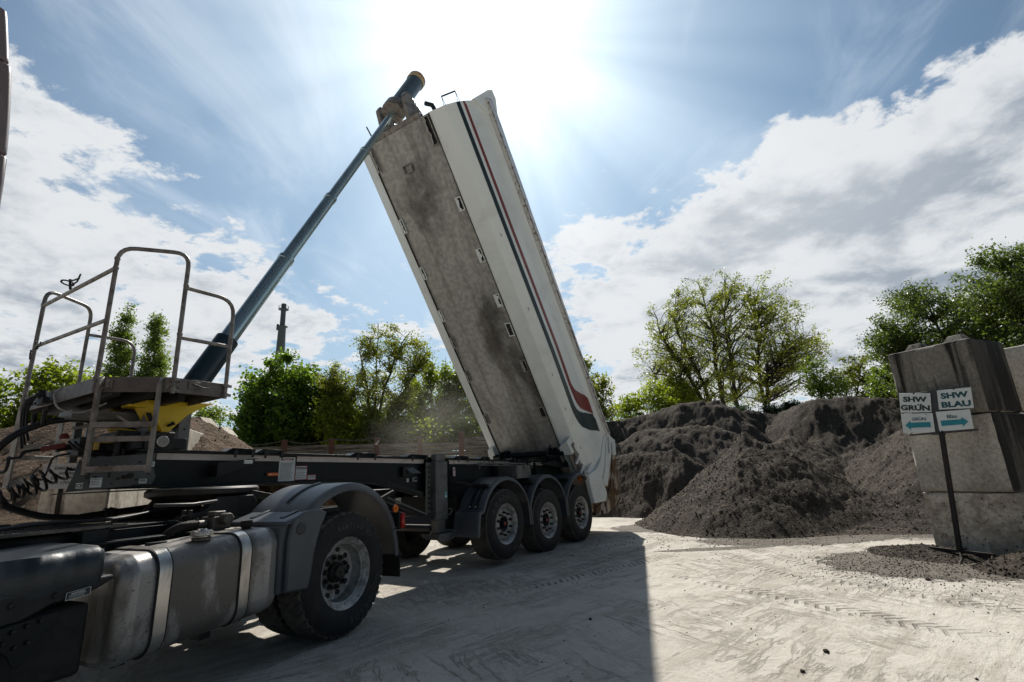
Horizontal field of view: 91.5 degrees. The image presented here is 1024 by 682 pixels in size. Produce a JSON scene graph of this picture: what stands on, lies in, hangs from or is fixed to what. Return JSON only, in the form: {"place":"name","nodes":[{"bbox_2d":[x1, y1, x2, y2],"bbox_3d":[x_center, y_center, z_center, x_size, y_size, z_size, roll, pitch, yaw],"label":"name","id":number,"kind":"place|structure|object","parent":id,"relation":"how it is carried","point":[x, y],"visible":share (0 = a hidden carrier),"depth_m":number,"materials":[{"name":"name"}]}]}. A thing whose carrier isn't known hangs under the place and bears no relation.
{"place":"outdoors","nodes":[
{"label":"outdoors","id":0,"kind":"place"},
{"bbox_2d":[0,0,1023,455],"label":"sky","id":1,"kind":"structure","parent":0,"point":[854,151],"materials":[{"name":"blue"}]},
{"bbox_2d":[54,517,1023,681],"bbox_3d":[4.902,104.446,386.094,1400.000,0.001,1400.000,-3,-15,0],"label":"ground","id":2,"kind":"structure","parent":0,"point":[433,589],"depth_m":4.39,"materials":[{"name":"beige sand"}]},
{"bbox_2d":[0,368,21,428],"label":"bush","id":3,"kind":"object","parent":2,"relation":"on","point":[3,382],"visible":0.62,"depth_m":13.86,"materials":[{"name":"green plant"}]},
{"bbox_2d":[0,355,100,428],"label":"bush","id":4,"kind":"object","parent":2,"relation":"on","point":[52,372],"visible":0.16,"depth_m":14.45,"materials":[{"name":"green plant"}]},
{"bbox_2d":[40,463,76,513],"bbox_3d":[-4.539,2.026,4.910,0.320,1.600,0.032,9,-19,-37],"label":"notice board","id":5,"kind":"object","parent":2,"relation":"on","point":[60,485],"visible":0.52,"depth_m":5.04,"materials":[{"name":"metal"}]},
{"bbox_2d":[50,359,117,385],"bbox_3d":[-14.174,3.348,15.997,2.891,5.759,2.254,-3,-15,0],"label":"bush","id":6,"kind":"object","parent":2,"relation":"on","point":[90,375],"depth_m":16.60,"materials":[{"name":"green plant"}]},
{"bbox_2d":[35,488,152,522],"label":"concrete block","id":7,"kind":"structure","parent":2,"relation":"on","point":[81,503],"depth_m":5.24,"materials":[{"name":"grey concrete"}]},
{"bbox_2d":[94,302,141,376],"bbox_3d":[-23.914,3.787,29.904,2.692,12.953,2.646,-3,-15,0],"label":"birch tree","id":8,"kind":"object","parent":2,"relation":"on","point":[121,358],"visible":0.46,"depth_m":30.54,"materials":[{"name":"green plant"}]},
{"bbox_2d":[127,309,178,376],"bbox_3d":[-22.427,4.089,30.660,3.741,12.623,3.324,-3,-15,0],"label":"birch tree","id":9,"kind":"object","parent":2,"relation":"on","point":[156,366],"visible":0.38,"depth_m":31.37,"materials":[{"name":"green plant"}]},
{"bbox_2d":[0,417,336,525],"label":"soil heap","id":10,"kind":"object","parent":2,"relation":"on","point":[213,437],"visible":0.11,"depth_m":9.32,"materials":[{"name":"soil"}]},
{"bbox_2d":[187,429,202,449],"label":"concrete block","id":11,"kind":"structure","parent":2,"relation":"on","point":[194,437],"depth_m":9.37,"materials":[{"name":"grey concrete"}]},
{"bbox_2d":[0,7,404,681],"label":"tractor unit","id":12,"kind":"object","parent":2,"relation":"on","point":[164,567],"visible":1,"depth_m":3.54,"materials":[{"name":"silver metal"}]},
{"bbox_2d":[191,401,237,426],"bbox_3d":[-16.264,6.074,26.838,3.380,6.270,3.029,-3,-15,0],"label":"bush","id":13,"kind":"object","parent":2,"relation":"on","point":[209,413],"visible":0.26,"depth_m":27.07,"materials":[{"name":"green plant"}]},
{"bbox_2d":[216,347,329,450],"bbox_3d":[-10.940,4.200,23.625,6.098,7.774,4.720,-3,-15,0],"label":"maple tree","id":14,"kind":"object","parent":2,"relation":"on","point":[267,414],"visible":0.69,"depth_m":22.77,"materials":[{"name":"green plant"}]},
{"bbox_2d":[276,303,288,394],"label":"chimney","id":15,"kind":"object","parent":2,"relation":"on","point":[281,329],"visible":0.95,"depth_m":131.24,"materials":[{"name":"grey metal"}]},
{"bbox_2d":[2,71,619,559],"bbox_3d":[-1.448,-0.821,9.186,2.785,9.138,10.324,-12,-18,32],"label":"semi trailer","id":16,"kind":"object","parent":2,"relation":"on","point":[542,475],"visible":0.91,"depth_m":9.06,"materials":[{"name":"metal"}]},
{"bbox_2d":[0,448,40,473],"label":"coiled air line","id":17,"kind":"object","parent":16,"relation":"attached to","point":[9,458],"visible":1,"depth_m":4.19,"materials":[{"name":"black rubber"}]},
{"bbox_2d":[5,452,69,501],"bbox_3d":[-4.229,1.185,4.352,0.700,0.587,0.233,12,-21,-43],"label":"coiled air line","id":18,"kind":"object","parent":16,"relation":"attached to","point":[27,483],"visible":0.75,"depth_m":4.38,"materials":[{"name":"black plastic"}]},
{"bbox_2d":[0,467,75,507],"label":"coiled air line","id":19,"kind":"object","parent":16,"relation":"attached to","point":[25,490],"visible":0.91,"depth_m":4.30,"materials":[{"name":"black plastic"}]},
{"bbox_2d":[0,417,147,520],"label":"hydraulic hose","id":20,"kind":"object","parent":16,"relation":"attached to","point":[28,513],"visible":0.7,"depth_m":4.42,"materials":[{"name":"black rubber"}]},
{"bbox_2d":[307,376,343,449],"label":"maple tree","id":21,"kind":"object","parent":2,"relation":"on","point":[320,394],"visible":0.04,"depth_m":23.58,"materials":[{"name":"green plant"}]},
{"bbox_2d":[248,431,488,458],"bbox_3d":[-4.563,5.292,20.059,15.680,3.200,0.169,2,-16,-17],"label":"timber fence","id":22,"kind":"object","parent":2,"relation":"on","point":[447,449],"visible":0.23,"depth_m":20.32,"materials":[{"name":"brown wood"}]},
{"bbox_2d":[312,322,437,454],"bbox_3d":[-6.245,3.272,23.297,6.104,8.970,3.536,-3,-15,0],"label":"locust tree","id":23,"kind":"object","parent":2,"relation":"on","point":[335,384],"visible":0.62,"depth_m":23.37,"materials":[{"name":"green plant"}]},
{"bbox_2d":[303,385,453,456],"bbox_3d":[-6.014,4.683,22.300,6.907,5.689,2.994,-3,-15,0],"label":"bush","id":24,"kind":"object","parent":2,"relation":"on","point":[356,433],"visible":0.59,"depth_m":22.07,"materials":[{"name":"green plant"}]},
{"bbox_2d":[317,414,487,456],"bbox_3d":[-3.751,5.618,23.433,13.739,4.304,3.135,-3,-15,0],"label":"bush","id":25,"kind":"object","parent":2,"relation":"on","point":[462,426],"visible":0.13,"depth_m":23.19,"materials":[{"name":"green plant"}]},
{"bbox_2d":[399,351,475,456],"bbox_3d":[-3.835,4.359,26.073,4.711,8.061,3.262,-3,-15,0],"label":"poplar tree","id":26,"kind":"object","parent":2,"relation":"on","point":[444,400],"visible":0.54,"depth_m":26.32,"materials":[{"name":"green plant"}]},
{"bbox_2d":[448,374,487,454],"bbox_3d":[-1.609,4.684,25.655,3.966,7.026,3.047,-3,-15,0],"label":"poplar tree","id":27,"kind":"object","parent":2,"relation":"on","point":[469,410],"visible":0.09,"depth_m":25.54,"materials":[{"name":"green plant"}]},
{"bbox_2d":[584,354,621,421],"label":"young tree","id":28,"kind":"object","parent":2,"relation":"on","point":[610,411],"visible":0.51,"depth_m":26.85,"materials":[{"name":"green plant"}]},
{"bbox_2d":[608,387,651,420],"bbox_3d":[7.493,5.956,30.616,3.866,6.301,3.137,-3,-15,0],"label":"bush","id":29,"kind":"object","parent":2,"relation":"on","point":[628,406],"visible":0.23,"depth_m":30.82,"materials":[{"name":"green plant"}]},
{"bbox_2d":[592,447,703,517],"bbox_3d":[4.291,4.470,15.895,5.811,1.975,5.174,-3,-15,0],"label":"soil heap","id":30,"kind":"object","parent":2,"relation":"on","point":[649,483],"visible":0.44,"depth_m":14.67,"materials":[{"name":"grey soil"}]},
{"bbox_2d":[627,378,682,414],"bbox_3d":[9.533,5.577,30.910,4.280,6.990,3.259,3,-16,-21],"label":"bush","id":31,"kind":"object","parent":2,"relation":"on","point":[658,390],"visible":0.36,"depth_m":31.14,"materials":[{"name":"green plant"}]},
{"bbox_2d":[343,540,1015,681],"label":"soil crumbs","id":32,"kind":"object","parent":2,"relation":"on","point":[976,678],"visible":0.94,"depth_m":4.48,"materials":[{"name":"soil"}]},
{"bbox_2d":[657,374,705,405],"bbox_3d":[11.434,5.769,33.024,4.086,7.548,2.977,-3,-15,0],"label":"bush","id":33,"kind":"object","parent":2,"relation":"on","point":[685,388],"visible":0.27,"depth_m":33.40,"materials":[{"name":"green plant"}]},
{"bbox_2d":[449,533,932,568],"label":"soil crumbs","id":34,"kind":"object","parent":2,"relation":"on","point":[736,541],"visible":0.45,"depth_m":8.64,"materials":[{"name":"grey soil"}]},
{"bbox_2d":[630,267,836,412],"bbox_3d":[15.716,0.724,36.172,14.848,12.541,9.700,-3,-15,0],"label":"tree","id":35,"kind":"object","parent":2,"relation":"on","point":[776,370],"visible":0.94,"depth_m":35.14,"materials":[{"name":"green plant"}]},
{"bbox_2d":[634,431,932,538],"bbox_3d":[6.257,3.180,11.852,7.040,2.199,6.402,-3,-15,0],"label":"soil heap","id":36,"kind":"object","parent":2,"relation":"on","point":[746,486],"visible":0.91,"depth_m":10.06,"materials":[{"name":"grey soil"}]},
{"bbox_2d":[606,395,1023,467],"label":"soil heap","id":37,"kind":"object","parent":2,"relation":"on","point":[703,433],"visible":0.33,"depth_m":21.17,"materials":[{"name":"grey soil"}]},
{"bbox_2d":[733,399,806,413],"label":"ivy hedge","id":38,"kind":"object","parent":37,"relation":"on","point":[772,409],"visible":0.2,"depth_m":25.27,"materials":[{"name":"green plant"}]},
{"bbox_2d":[791,354,855,398],"bbox_3d":[16.104,2.440,25.745,3.184,3.801,2.293,-3,-15,0],"label":"young tree","id":39,"kind":"object","parent":37,"relation":"on","point":[819,385],"visible":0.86,"depth_m":25.62,"materials":[{"name":"green plant"}]},
{"bbox_2d":[825,351,880,397],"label":"young tree","id":40,"kind":"object","parent":37,"relation":"on","point":[852,370],"visible":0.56,"depth_m":26.50,"materials":[{"name":"green plant"}]},
{"bbox_2d":[859,362,896,397],"bbox_3d":[17.236,2.653,22.372,3.035,3.525,2.234,-3,-15,0],"label":"bush","id":41,"kind":"object","parent":37,"relation":"on","point":[874,391],"visible":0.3,"depth_m":22.55,"materials":[{"name":"green plant"}]},
{"bbox_2d":[772,435,860,479],"bbox_3d":[10.330,4.170,16.342,7.906,2.238,7.245,-3,-15,0],"label":"soil heap","id":42,"kind":"object","parent":2,"relation":"on","point":[825,457],"visible":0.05,"depth_m":15.67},
{"bbox_2d":[712,544,1022,611],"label":"soil crumbs","id":43,"kind":"object","parent":2,"relation":"on","point":[899,563],"visible":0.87,"depth_m":5.97,"materials":[{"name":"grey soil"}]},
{"bbox_2d":[844,428,929,518],"bbox_3d":[11.110,2.798,12.546,9.133,2.855,9.111,-3,-15,0],"label":"soil heap","id":44,"kind":"object","parent":2,"relation":"on","point":[886,466],"visible":0.3,"depth_m":12.61,"materials":[{"name":"grey soil"}]},
{"bbox_2d":[863,542,995,564],"bbox_3d":[5.670,2.901,6.920,1.453,0.243,2.059,3,-16,-21],"label":"soil heap","id":45,"kind":"object","parent":2,"relation":"on","point":[921,551],"visible":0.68,"depth_m":6.64,"materials":[{"name":"grey gravel"}]},
{"bbox_2d":[850,278,1022,399],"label":"willow tree","id":46,"kind":"object","parent":2,"relation":"on","point":[890,337],"visible":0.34,"depth_m":19.89,"materials":[{"name":"green plant"}]},
{"bbox_2d":[899,386,996,565],"bbox_3d":[5.621,1.749,6.588,0.693,2.268,0.912,2,-16,-18],"label":"sign post","id":47,"kind":"object","parent":2,"relation":"on","point":[941,413],"visible":0.97,"depth_m":6.76,"materials":[{"name":"metal"}]},
{"bbox_2d":[923,491,1023,556],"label":"concrete block","id":48,"kind":"structure","parent":2,"relation":"on","point":[991,522],"depth_m":6.52,"materials":[{"name":"grey concrete"}]},
{"bbox_2d":[908,413,1023,491],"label":"concrete block","id":49,"kind":"structure","parent":48,"relation":"on","point":[988,456],"depth_m":6.62,"materials":[{"name":"grey concrete"}]},
{"bbox_2d":[887,334,1021,413],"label":"concrete block","id":50,"kind":"structure","parent":49,"relation":"on","point":[981,368],"depth_m":6.90,"materials":[{"name":"grey concrete"}]},
{"bbox_2d":[939,236,1023,347],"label":"willow tree","id":51,"kind":"object","parent":2,"relation":"on","point":[1005,302],"visible":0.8,"depth_m":17.28,"materials":[{"name":"green plant"}]},
{"bbox_2d":[972,549,1023,579],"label":"soil heap","id":52,"kind":"object","parent":2,"relation":"on","point":[1010,565],"visible":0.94,"depth_m":5.60,"materials":[{"name":"grey soil"}]},
{"bbox_3d":[-7.366,4.025,13.313,3.750,2.556,10.420,-3,-15,0],"label":"rubble strip","id":53,"kind":"object","parent":2,"relation":"on","visible":0},
{"bbox_2d":[195,417,218,427],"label":"concrete block","id":54,"kind":"structure","parent":53,"relation":"on","point":[209,420],"depth_m":12.33,"materials":[{"name":"grey concrete"}]},
{"bbox_2d":[218,426,237,437],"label":"concrete block","id":55,"kind":"structure","parent":53,"relation":"on","point":[229,430],"depth_m":14.32,"materials":[{"name":"grey concrete"}]},
{"bbox_2d":[1004,345,1023,410],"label":"concrete block","id":56,"kind":"structure","parent":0,"point":[1015,357],"depth_m":7.34,"materials":[{"name":"grey concrete"}]}
]}

